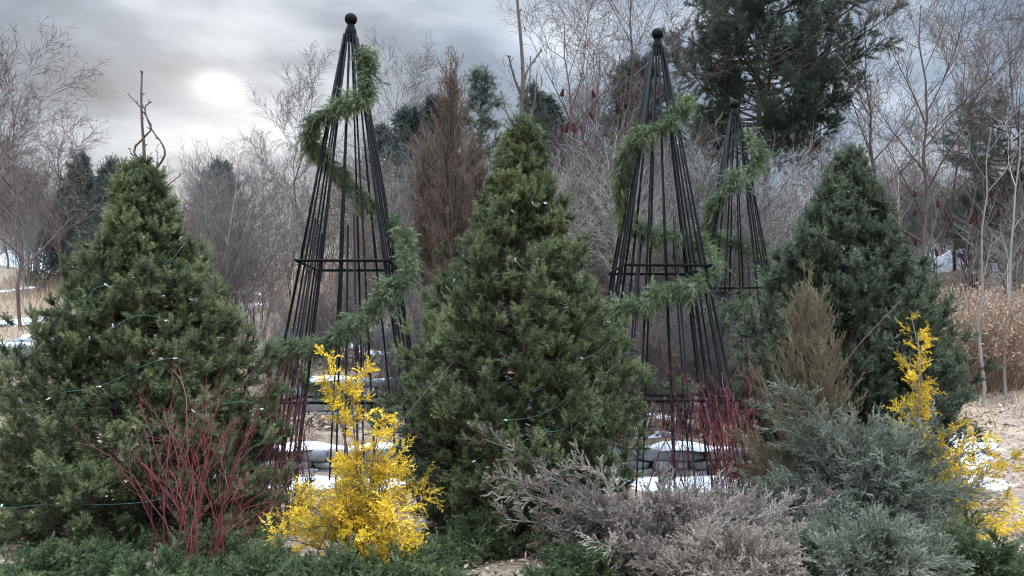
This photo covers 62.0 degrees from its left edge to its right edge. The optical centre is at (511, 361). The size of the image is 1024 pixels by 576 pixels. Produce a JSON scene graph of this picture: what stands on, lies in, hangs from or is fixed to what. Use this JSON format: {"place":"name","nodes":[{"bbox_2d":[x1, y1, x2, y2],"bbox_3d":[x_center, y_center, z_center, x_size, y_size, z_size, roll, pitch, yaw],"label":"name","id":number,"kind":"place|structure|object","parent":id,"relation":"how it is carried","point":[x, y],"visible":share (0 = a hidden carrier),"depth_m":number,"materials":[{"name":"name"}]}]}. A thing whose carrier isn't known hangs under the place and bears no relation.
{"place":"outdoors","nodes":[
{"label":"outdoors","id":0,"kind":"place"},
{"bbox_2d":[0,252,1023,575],"bbox_3d":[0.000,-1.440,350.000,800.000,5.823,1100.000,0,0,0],"label":"ground","id":1,"kind":"structure","parent":0,"point":[1008,436],"depth_m":11.69,"materials":[{"name":"brown soil"}]},
{"bbox_2d":[0,174,60,298],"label":"bare bush","id":2,"kind":"object","parent":1,"relation":"on","point":[25,252],"visible":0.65,"depth_m":20.51,"materials":[{"name":"grey plant"}]},
{"bbox_2d":[0,155,72,286],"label":"bare bush","id":3,"kind":"object","parent":1,"relation":"on","point":[19,222],"visible":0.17,"depth_m":21.85,"materials":[{"name":"grey plant"}]},
{"bbox_2d":[0,66,94,239],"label":"bare tree","id":4,"kind":"object","parent":1,"relation":"on","point":[30,127],"visible":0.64,"depth_m":20.37,"materials":[{"name":"grey plant"}]},
{"bbox_2d":[3,143,96,288],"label":"bare bush","id":5,"kind":"object","parent":1,"relation":"on","point":[39,282],"visible":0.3,"depth_m":21.55,"materials":[{"name":"grey plant"}]},
{"bbox_2d":[0,16,112,330],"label":"bare tree","id":6,"kind":"object","parent":1,"relation":"on","point":[17,242],"visible":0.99,"depth_m":16.55,"materials":[{"name":"grey plant"}]},
{"bbox_2d":[0,81,120,304],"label":"bare tree","id":7,"kind":"object","parent":1,"relation":"on","point":[59,238],"visible":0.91,"depth_m":18.09,"materials":[{"name":"grey plant"}]},
{"bbox_2d":[25,146,103,287],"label":"spruce","id":8,"kind":"object","parent":1,"relation":"on","point":[89,187],"visible":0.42,"depth_m":21.73,"materials":[{"name":"green plant"}]},
{"bbox_2d":[0,536,128,575],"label":"evergreen","id":9,"kind":"object","parent":1,"relation":"on","point":[19,568],"visible":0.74,"depth_m":5.37,"materials":[{"name":"green plant"}]},
{"bbox_2d":[22,524,162,575],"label":"evergreen","id":10,"kind":"object","parent":1,"relation":"on","point":[94,542],"visible":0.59,"depth_m":5.57,"materials":[{"name":"green plant"}]},
{"bbox_2d":[63,153,139,285],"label":"spruce","id":11,"kind":"object","parent":1,"relation":"on","point":[102,172],"visible":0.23,"depth_m":20.74,"materials":[{"name":"green plant"}]},
{"bbox_2d":[82,535,233,575],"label":"evergreen","id":12,"kind":"object","parent":1,"relation":"on","point":[170,565],"visible":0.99,"depth_m":5.27,"materials":[{"name":"green plant"}]},
{"bbox_2d":[65,341,328,569],"bbox_3d":[-2.076,0.633,5.623,1.952,1.598,0.905,0,0,0],"label":"red dogwood","id":13,"kind":"object","parent":1,"relation":"on","point":[193,546],"visible":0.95,"depth_m":5.62,"materials":[{"name":"plant"}]},
{"bbox_2d":[155,160,274,337],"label":"bare bush","id":14,"kind":"object","parent":1,"relation":"on","point":[231,234],"visible":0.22,"depth_m":14.80,"materials":[{"name":"grey plant"}]},
{"bbox_2d":[169,138,278,223],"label":"bare bush","id":15,"kind":"object","parent":1,"relation":"on","point":[202,181],"visible":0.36,"depth_m":23.68,"materials":[{"name":"grey plant"}]},
{"bbox_2d":[162,510,288,574],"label":"evergreen","id":16,"kind":"object","parent":1,"relation":"on","point":[230,540],"visible":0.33,"depth_m":5.75,"materials":[{"name":"green plant"}]},
{"bbox_2d":[164,150,290,297],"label":"bare bush","id":17,"kind":"object","parent":1,"relation":"on","point":[192,182],"visible":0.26,"depth_m":19.46,"materials":[{"name":"grey plant"}]},
{"bbox_2d":[164,177,294,316],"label":"bare bush","id":18,"kind":"object","parent":1,"relation":"on","point":[248,203],"visible":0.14,"depth_m":16.35,"materials":[{"name":"grey plant"}]},
{"bbox_2d":[174,162,306,353],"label":"bare bush","id":19,"kind":"object","parent":1,"relation":"on","point":[221,264],"visible":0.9,"depth_m":13.56,"materials":[{"name":"grey plant"}]},
{"bbox_2d":[209,199,302,337],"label":"bare bush","id":20,"kind":"object","parent":1,"relation":"on","point":[264,262],"visible":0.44,"depth_m":15.47,"materials":[{"name":"grey plant"}]},
{"bbox_2d":[204,531,336,575],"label":"evergreen","id":21,"kind":"object","parent":1,"relation":"on","point":[253,563],"visible":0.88,"depth_m":5.23,"materials":[{"name":"green plant"}]},
{"bbox_2d":[236,124,305,249],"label":"bare tree","id":22,"kind":"object","parent":1,"relation":"on","point":[252,143],"visible":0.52,"depth_m":27.01,"materials":[{"name":"grey plant"}]},
{"bbox_2d":[229,178,326,309],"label":"bare bush","id":23,"kind":"object","parent":1,"relation":"on","point":[289,227],"visible":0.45,"depth_m":18.46,"materials":[{"name":"grey plant"}]},
{"bbox_2d":[238,299,317,429],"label":"bare bush","id":24,"kind":"object","parent":1,"relation":"on","point":[274,330],"visible":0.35,"depth_m":10.95,"materials":[{"name":"grey plant"}]},
{"bbox_2d":[235,332,339,525],"bbox_3d":[-1.997,0.588,7.279,1.076,1.686,1.102,0,0,-25],"label":"red dogwood","id":25,"kind":"object","parent":1,"relation":"on","point":[299,455],"visible":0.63,"depth_m":7.33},
{"bbox_2d":[245,171,340,301],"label":"bare bush","id":26,"kind":"object","parent":1,"relation":"on","point":[298,224],"visible":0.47,"depth_m":19.90,"materials":[{"name":"grey plant"}]},
{"bbox_2d":[220,40,380,276],"bbox_3d":[-5.766,-5.447,23.810,4.255,6.884,3.490,0,0,0],"label":"bare tree","id":27,"kind":"object","parent":1,"relation":"on","point":[311,97],"visible":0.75,"depth_m":23.67,"materials":[{"name":"grey plant"}]},
{"bbox_2d":[256,154,349,280],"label":"bare bush","id":28,"kind":"object","parent":1,"relation":"on","point":[301,210],"visible":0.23,"depth_m":22.59,"materials":[{"name":"grey plant"}]},
{"bbox_2d":[273,169,352,282],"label":"bare bush","id":29,"kind":"object","parent":1,"relation":"on","point":[305,190],"visible":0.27,"depth_m":22.18,"materials":[{"name":"grey plant"}]},
{"bbox_2d":[288,254,382,373],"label":"bare bush","id":30,"kind":"object","parent":1,"relation":"on","point":[323,308],"visible":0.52,"depth_m":12.70,"materials":[{"name":"grey plant"}]},
{"bbox_2d":[266,532,407,575],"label":"evergreen","id":31,"kind":"object","parent":1,"relation":"on","point":[335,565],"visible":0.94,"depth_m":5.15,"materials":[{"name":"green plant"}]},
{"bbox_2d":[267,13,429,508],"bbox_3d":[-1.683,-1.067,8.900,1.655,5.140,1.655,0,0,0],"label":"obelisk trellis","id":32,"kind":"object","parent":1,"relation":"on","point":[349,37],"visible":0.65,"depth_m":8.77,"materials":[{"name":"black metal"}]},
{"bbox_2d":[256,43,424,425],"bbox_3d":[-1.792,-1.288,8.892,1.856,4.051,1.934,0,0,0],"label":"evergreen garland","id":33,"kind":"object","parent":32,"relation":"attached to","point":[334,110],"visible":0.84,"depth_m":8.63,"materials":[{"name":"green plant"}]},
{"bbox_2d":[259,344,444,574],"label":"gold cypress","id":34,"kind":"object","parent":1,"relation":"on","point":[366,515],"visible":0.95,"depth_m":5.61,"materials":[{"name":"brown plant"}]},
{"bbox_2d":[298,141,416,297],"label":"bare bush","id":35,"kind":"object","parent":1,"relation":"on","point":[339,206],"visible":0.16,"depth_m":19.99,"materials":[{"name":"grey plant"}]},
{"bbox_2d":[316,186,418,324],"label":"bare bush","id":36,"kind":"object","parent":1,"relation":"on","point":[367,241],"visible":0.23,"depth_m":15.89,"materials":[{"name":"grey plant"}]},
{"bbox_2d":[340,252,437,420],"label":"bare bush","id":37,"kind":"object","parent":1,"relation":"on","point":[375,341],"visible":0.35,"depth_m":11.88,"materials":[{"name":"grey plant"}]},
{"bbox_2d":[331,123,460,307],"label":"bare bush","id":38,"kind":"object","parent":1,"relation":"on","point":[394,179],"visible":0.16,"depth_m":19.60,"materials":[{"name":"grey plant"}]},
{"bbox_2d":[363,102,440,221],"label":"cedar","id":39,"kind":"object","parent":1,"relation":"on","point":[407,119],"visible":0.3,"depth_m":24.72,"materials":[{"name":"green plant"}]},
{"bbox_2d":[346,25,458,167],"bbox_3d":[-3.768,-6.624,26.778,4.642,7.509,3.807,0,0,-44],"label":"bare tree","id":40,"kind":"object","parent":1,"relation":"on","point":[416,67],"visible":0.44,"depth_m":26.57,"materials":[{"name":"grey plant"}]},
{"bbox_2d":[342,529,481,575],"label":"evergreen","id":41,"kind":"object","parent":1,"relation":"on","point":[426,565],"visible":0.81,"depth_m":5.31,"materials":[{"name":"green plant"}]},
{"bbox_2d":[397,116,442,348],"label":"arborvitae","id":42,"kind":"object","parent":1,"relation":"on","point":[421,185],"visible":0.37,"depth_m":13.06,"materials":[{"name":"brown plant"}]},
{"bbox_2d":[403,93,469,223],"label":"cedar","id":43,"kind":"object","parent":1,"relation":"on","point":[431,103],"visible":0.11,"depth_m":26.73,"materials":[{"name":"plant"}]},
{"bbox_2d":[409,45,492,394],"bbox_3d":[-0.961,-1.897,12.511,1.287,5.602,1.358,0,0,22],"label":"arborvitae","id":44,"kind":"object","parent":1,"relation":"on","point":[449,229],"visible":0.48,"depth_m":12.42,"materials":[{"name":"brown plant"}]},
{"bbox_2d":[395,500,540,571],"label":"evergreen","id":45,"kind":"object","parent":1,"relation":"on","point":[476,537],"visible":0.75,"depth_m":5.95,"materials":[{"name":"green plant"}]},
{"bbox_2d":[417,62,527,259],"bbox_3d":[-0.683,-4.115,19.838,3.093,5.886,2.871,0,0,0],"label":"young pine","id":46,"kind":"object","parent":1,"relation":"on","point":[486,80],"visible":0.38,"depth_m":19.85,"materials":[{"name":"green plant"}]},
{"bbox_2d":[456,122,495,314],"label":"arborvitae","id":47,"kind":"object","parent":1,"relation":"on","point":[480,184],"visible":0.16,"depth_m":13.33,"materials":[{"name":"brown plant"}]},
{"bbox_2d":[252,441,754,477],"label":"stone wall","id":48,"kind":"structure","parent":1,"relation":"on","point":[320,455],"depth_m":10.35,"materials":[{"name":"stone"}]},
{"bbox_2d":[289,375,730,422],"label":"stone wall","id":49,"kind":"structure","parent":1,"relation":"on","point":[311,408],"depth_m":12.54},
{"bbox_2d":[0,250,1023,428],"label":"dead grass","id":50,"kind":"structure","parent":1,"relation":"on","point":[23,300],"depth_m":18.91,"materials":[{"name":"brown plant"}]},
{"bbox_2d":[1,495,1022,575],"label":"mulch","id":51,"kind":"object","parent":1,"relation":"on","point":[318,553],"visible":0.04,"depth_m":6.36,"materials":[{"name":"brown wood"}]},
{"bbox_2d":[0,70,327,556],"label":"fir tree","id":52,"kind":"object","parent":51,"relation":"on","point":[64,478],"visible":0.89,"depth_m":6.46,"materials":[{"name":"green plant"}]},
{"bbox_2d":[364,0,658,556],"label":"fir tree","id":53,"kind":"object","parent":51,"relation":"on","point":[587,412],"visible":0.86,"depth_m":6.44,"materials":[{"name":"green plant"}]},
{"bbox_2d":[703,141,1005,496],"bbox_3d":[3.655,-0.244,9.062,3.026,4.182,2.630,0,0,-24],"label":"fir tree","id":54,"kind":"object","parent":51,"relation":"on","point":[838,215],"visible":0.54,"depth_m":8.56,"materials":[{"name":"green plant"}]},
{"bbox_2d":[721,372,1010,545],"bbox_3d":[2.670,0.776,6.461,2.084,1.394,1.631,0,0,0],"label":"spreading juniper","id":55,"kind":"object","parent":51,"relation":"on","point":[890,472],"visible":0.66,"depth_m":6.37,"materials":[{"name":"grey plant"}]},
{"bbox_2d":[488,78,570,254],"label":"evergreen tree","id":56,"kind":"object","parent":1,"relation":"on","point":[529,106],"visible":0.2,"depth_m":20.86,"materials":[{"name":"green plant"}]},
{"bbox_2d":[506,92,586,210],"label":"evergreen tree","id":57,"kind":"object","parent":1,"relation":"on","point":[551,102],"visible":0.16,"depth_m":24.73,"materials":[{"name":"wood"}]},
{"bbox_2d":[526,139,613,280],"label":"bare bush","id":58,"kind":"object","parent":1,"relation":"on","point":[582,214],"visible":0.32,"depth_m":14.64,"materials":[{"name":"grey plant"}]},
{"bbox_2d":[511,520,634,575],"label":"evergreen","id":59,"kind":"object","parent":1,"relation":"on","point":[569,560],"visible":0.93,"depth_m":5.36,"materials":[{"name":"green plant"}]},
{"bbox_2d":[545,69,612,277],"bbox_3d":[1.496,-3.902,19.763,1.899,5.421,2.348,0,0,-31],"label":"sumac","id":60,"kind":"object","parent":1,"relation":"on","point":[591,115],"visible":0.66,"depth_m":19.39,"materials":[{"name":"brown plant"}]},
{"bbox_2d":[491,0,673,209],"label":"bare tree","id":61,"kind":"object","parent":1,"relation":"on","point":[565,45],"visible":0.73,"depth_m":21.41,"materials":[{"name":"grey plant"}]},
{"bbox_2d":[531,0,662,153],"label":"bare tree","id":62,"kind":"object","parent":1,"relation":"on","point":[574,78],"visible":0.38,"depth_m":26.21,"materials":[{"name":"grey plant"}]},
{"bbox_2d":[560,58,653,297],"bbox_3d":[2.534,-4.434,21.059,2.147,6.128,2.654,0,0,40],"label":"sumac","id":63,"kind":"object","parent":1,"relation":"on","point":[571,110],"visible":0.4,"depth_m":21.06,"materials":[{"name":"brown plant"}]},
{"bbox_2d":[554,106,694,309],"bbox_3d":[1.976,-2.952,17.641,3.307,4.575,3.280,0,0,-36],"label":"bare bush","id":64,"kind":"object","parent":1,"relation":"on","point":[604,167],"visible":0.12,"depth_m":17.46,"materials":[{"name":"grey plant"}]},
{"bbox_2d":[504,0,749,183],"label":"bare tree","id":65,"kind":"object","parent":1,"relation":"on","point":[629,24],"visible":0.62,"depth_m":21.81,"materials":[{"name":"grey plant"}]},
{"bbox_2d":[548,114,710,311],"bbox_3d":[1.732,-2.583,15.924,4.211,4.351,3.399,0,0,-14],"label":"bare bush","id":66,"kind":"object","parent":1,"relation":"on","point":[584,166],"visible":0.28,"depth_m":15.77,"materials":[{"name":"grey plant"}]},
{"bbox_2d":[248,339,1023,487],"bbox_3d":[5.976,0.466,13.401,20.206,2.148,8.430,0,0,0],"label":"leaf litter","id":67,"kind":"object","parent":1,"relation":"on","point":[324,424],"visible":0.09,"depth_m":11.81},
{"bbox_2d":[571,49,705,214],"bbox_3d":[3.577,-5.051,24.129,4.280,7.605,4.957,0,0,-34],"label":"bare tree","id":68,"kind":"object","parent":1,"relation":"on","point":[636,65],"visible":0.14,"depth_m":23.65,"materials":[{"name":"plant"}]},
{"bbox_2d":[567,136,719,336],"bbox_3d":[2.121,-1.993,14.300,2.958,3.948,2.716,0,0,25],"label":"bare bush","id":69,"kind":"object","parent":1,"relation":"on","point":[630,247],"visible":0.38,"depth_m":14.17,"materials":[{"name":"grey plant"}]},
{"bbox_2d":[598,293,693,438],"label":"bare bush","id":70,"kind":"object","parent":1,"relation":"on","point":[658,346],"visible":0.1,"depth_m":10.54,"materials":[{"name":"brown plant"}]},
{"bbox_2d":[462,422,842,575],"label":"spreading juniper","id":71,"kind":"object","parent":1,"relation":"on","point":[640,528],"visible":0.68,"depth_m":5.64,"materials":[{"name":"grey plant"}]},
{"bbox_2d":[582,122,734,339],"bbox_3d":[2.629,-2.257,16.513,3.446,4.808,3.475,0,0,37],"label":"bare bush","id":72,"kind":"object","parent":1,"relation":"on","point":[655,172],"visible":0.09,"depth_m":16.42,"materials":[{"name":"grey plant"}]},
{"bbox_2d":[588,157,734,329],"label":"bare bush","id":73,"kind":"object","parent":1,"relation":"on","point":[645,235],"visible":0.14,"depth_m":15.21,"materials":[{"name":"grey plant"}]},
{"bbox_2d":[613,297,712,435],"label":"bare bush","id":74,"kind":"object","parent":1,"relation":"on","point":[666,359],"visible":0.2,"depth_m":10.68,"materials":[{"name":"brown plant"}]},
{"bbox_2d":[598,28,750,500],"bbox_3d":[1.587,-1.067,9.300,1.655,5.140,1.655,0,0,-3],"label":"obelisk trellis","id":75,"kind":"object","parent":1,"relation":"on","point":[658,50],"visible":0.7,"depth_m":9.18,"materials":[{"name":"black metal"}]},
{"bbox_2d":[590,91,733,409],"bbox_3d":[1.612,-1.171,9.376,1.618,3.600,1.812,0,0,0],"label":"evergreen garland","id":76,"kind":"object","parent":75,"relation":"attached to","point":[684,107],"visible":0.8,"depth_m":9.10,"materials":[{"name":"green plant"}]},
{"bbox_2d":[625,328,729,496],"bbox_3d":[1.617,0.559,8.403,1.088,1.745,0.780,0,0,10],"label":"red dogwood","id":77,"kind":"object","parent":1,"relation":"on","point":[673,447],"visible":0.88,"depth_m":8.46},
{"bbox_2d":[586,117,810,362],"bbox_3d":[3.254,-1.536,14.332,3.498,4.880,3.526,0,0,22],"label":"bare bush","id":78,"kind":"object","parent":1,"relation":"on","point":[688,206],"visible":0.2,"depth_m":13.59,"materials":[{"name":"grey plant"}]},
{"bbox_2d":[639,269,757,437],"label":"bare bush","id":79,"kind":"object","parent":1,"relation":"on","point":[709,339],"visible":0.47,"depth_m":10.82,"materials":[{"name":"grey plant"}]},
{"bbox_2d":[614,188,803,367],"bbox_3d":[3.426,-0.979,14.570,3.856,3.984,3.112,0,0,-9],"label":"bare bush","id":80,"kind":"object","parent":1,"relation":"on","point":[773,215],"visible":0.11,"depth_m":14.31,"materials":[{"name":"grey plant"}]},
{"bbox_2d":[593,96,831,421],"bbox_3d":[3.690,-1.483,13.838,3.830,5.299,3.798,0,0,-31],"label":"bare bush","id":81,"kind":"object","parent":1,"relation":"on","point":[745,273],"visible":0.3,"depth_m":13.34,"materials":[{"name":"grey plant"}]},
{"bbox_2d":[630,514,815,575],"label":"spreading juniper","id":82,"kind":"object","parent":1,"relation":"on","point":[735,555],"visible":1,"depth_m":5.07,"materials":[{"name":"grey plant"}]},
{"bbox_2d":[618,133,833,413],"bbox_3d":[3.745,-1.422,14.549,3.414,4.963,3.719,0,0,-42],"label":"bare bush","id":83,"kind":"object","parent":1,"relation":"on","point":[770,239],"visible":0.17,"depth_m":14.15,"materials":[{"name":"grey plant"}]},
{"bbox_2d":[678,100,778,447],"bbox_3d":[3.030,-1.030,11.600,1.630,5.063,1.631,0,0,4],"label":"obelisk trellis","id":84,"kind":"object","parent":1,"relation":"on","point":[735,116],"visible":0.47,"depth_m":11.49,"materials":[{"name":"black metal"}]},
{"bbox_2d":[683,124,780,337],"bbox_3d":[3.002,-1.720,11.535,1.513,3.105,1.371,0,0,-16],"label":"evergreen garland","id":85,"kind":"object","parent":84,"relation":"attached to","point":[759,161],"visible":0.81,"depth_m":11.32,"materials":[{"name":"green plant"}]},
{"bbox_2d":[684,339,780,507],"bbox_3d":[2.043,0.604,7.995,1.084,1.654,0.899,0,0,0],"label":"red dogwood","id":86,"kind":"object","parent":1,"relation":"on","point":[726,450],"visible":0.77,"depth_m":7.90,"materials":[{"name":"plant"}]},
{"bbox_2d":[645,0,910,220],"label":"pine tree","id":87,"kind":"object","parent":1,"relation":"on","point":[807,96],"visible":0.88,"depth_m":23.32,"materials":[{"name":"green plant"}]},
{"bbox_2d":[722,259,873,507],"bbox_3d":[2.459,0.269,7.250,1.465,2.272,1.286,0,0,0],"label":"upright juniper","id":88,"kind":"object","parent":1,"relation":"on","point":[803,344],"visible":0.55,"depth_m":7.11,"materials":[{"name":"brown plant"}]},
{"bbox_2d":[774,0,970,285],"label":"bare tree","id":89,"kind":"object","parent":1,"relation":"on","point":[855,98],"visible":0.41,"depth_m":24.59,"materials":[{"name":"grey plant"}]},
{"bbox_2d":[771,500,978,575],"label":"spreading juniper","id":90,"kind":"object","parent":1,"relation":"on","point":[878,547],"visible":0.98,"depth_m":5.14,"materials":[{"name":"green plant"}]},
{"bbox_2d":[856,131,969,243],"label":"bare bush","id":91,"kind":"object","parent":1,"relation":"on","point":[919,190],"visible":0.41,"depth_m":25.20,"materials":[{"name":"grey plant"}]},
{"bbox_2d":[866,152,971,282],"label":"bare bush","id":92,"kind":"object","parent":1,"relation":"on","point":[912,220],"visible":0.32,"depth_m":24.26,"materials":[{"name":"grey plant"}]},
{"bbox_2d":[828,0,1023,257],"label":"bare tree","id":93,"kind":"object","parent":1,"relation":"on","point":[926,186],"visible":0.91,"depth_m":21.44,"materials":[{"name":"grey plant"}]},
{"bbox_2d":[861,271,1023,394],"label":"dry grass","id":94,"kind":"structure","parent":1,"relation":"on","point":[993,321],"depth_m":16.21,"materials":[{"name":"plant"}]},
{"bbox_2d":[881,310,1023,540],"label":"gold cypress","id":95,"kind":"object","parent":1,"relation":"on","point":[1002,464],"visible":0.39,"depth_m":6.86,"materials":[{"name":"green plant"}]},
{"bbox_2d":[889,0,1023,270],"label":"bare tree","id":96,"kind":"object","parent":1,"relation":"on","point":[958,144],"visible":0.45,"depth_m":26.99,"materials":[{"name":"grey plant"}]},
{"bbox_2d":[909,173,1006,302],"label":"bare tree","id":97,"kind":"object","parent":1,"relation":"on","point":[977,222],"visible":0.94,"depth_m":19.21,"materials":[{"name":"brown plant"}]},
{"bbox_2d":[929,500,1023,575],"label":"evergreen","id":98,"kind":"object","parent":1,"relation":"on","point":[998,560],"visible":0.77,"depth_m":5.48,"materials":[{"name":"green plant"}]},
{"bbox_2d":[929,163,1023,291],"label":"bare bush","id":99,"kind":"object","parent":1,"relation":"on","point":[956,221],"visible":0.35,"depth_m":25.07,"materials":[{"name":"grey plant"}]},
{"bbox_2d":[930,76,1023,295],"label":"pine tree","id":100,"kind":"object","parent":1,"relation":"on","point":[998,143],"visible":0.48,"depth_m":24.73,"materials":[{"name":"green plant"}]},
{"bbox_2d":[931,0,1023,298],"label":"bare tree","id":101,"kind":"object","parent":1,"relation":"on","point":[1007,91],"visible":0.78,"depth_m":22.85,"materials":[{"name":"grey plant"}]},
{"bbox_2d":[942,182,1023,293],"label":"bare bush","id":102,"kind":"object","parent":1,"relation":"on","point":[1018,225],"visible":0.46,"depth_m":23.84,"materials":[{"name":"grey plant"}]},
{"bbox_2d":[946,179,1023,304],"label":"bare bush","id":103,"kind":"object","parent":1,"relation":"on","point":[1004,255],"visible":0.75,"depth_m":22.60,"materials":[{"name":"grey plant"}]},
{"bbox_2d":[953,98,1023,406],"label":"pale sapling","id":104,"kind":"object","parent":1,"relation":"on","point":[983,398],"visible":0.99,"depth_m":14.92,"materials":[{"name":"grey plant"}]},
{"bbox_2d":[981,105,1023,395],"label":"pale sapling","id":105,"kind":"object","parent":1,"relation":"on","point":[1009,263],"visible":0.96,"depth_m":15.99,"materials":[{"name":"grey plant"}]},
{"bbox_2d":[0,0,1023,253],"label":"sky","id":106,"kind":"structure","parent":0,"point":[197,59],"materials":[{"name":"grey"}]},
{"bbox_2d":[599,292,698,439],"bbox_3d":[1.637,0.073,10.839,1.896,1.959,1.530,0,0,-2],"label":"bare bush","id":107,"kind":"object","parent":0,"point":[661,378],"visible":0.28,"depth_m":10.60,"materials":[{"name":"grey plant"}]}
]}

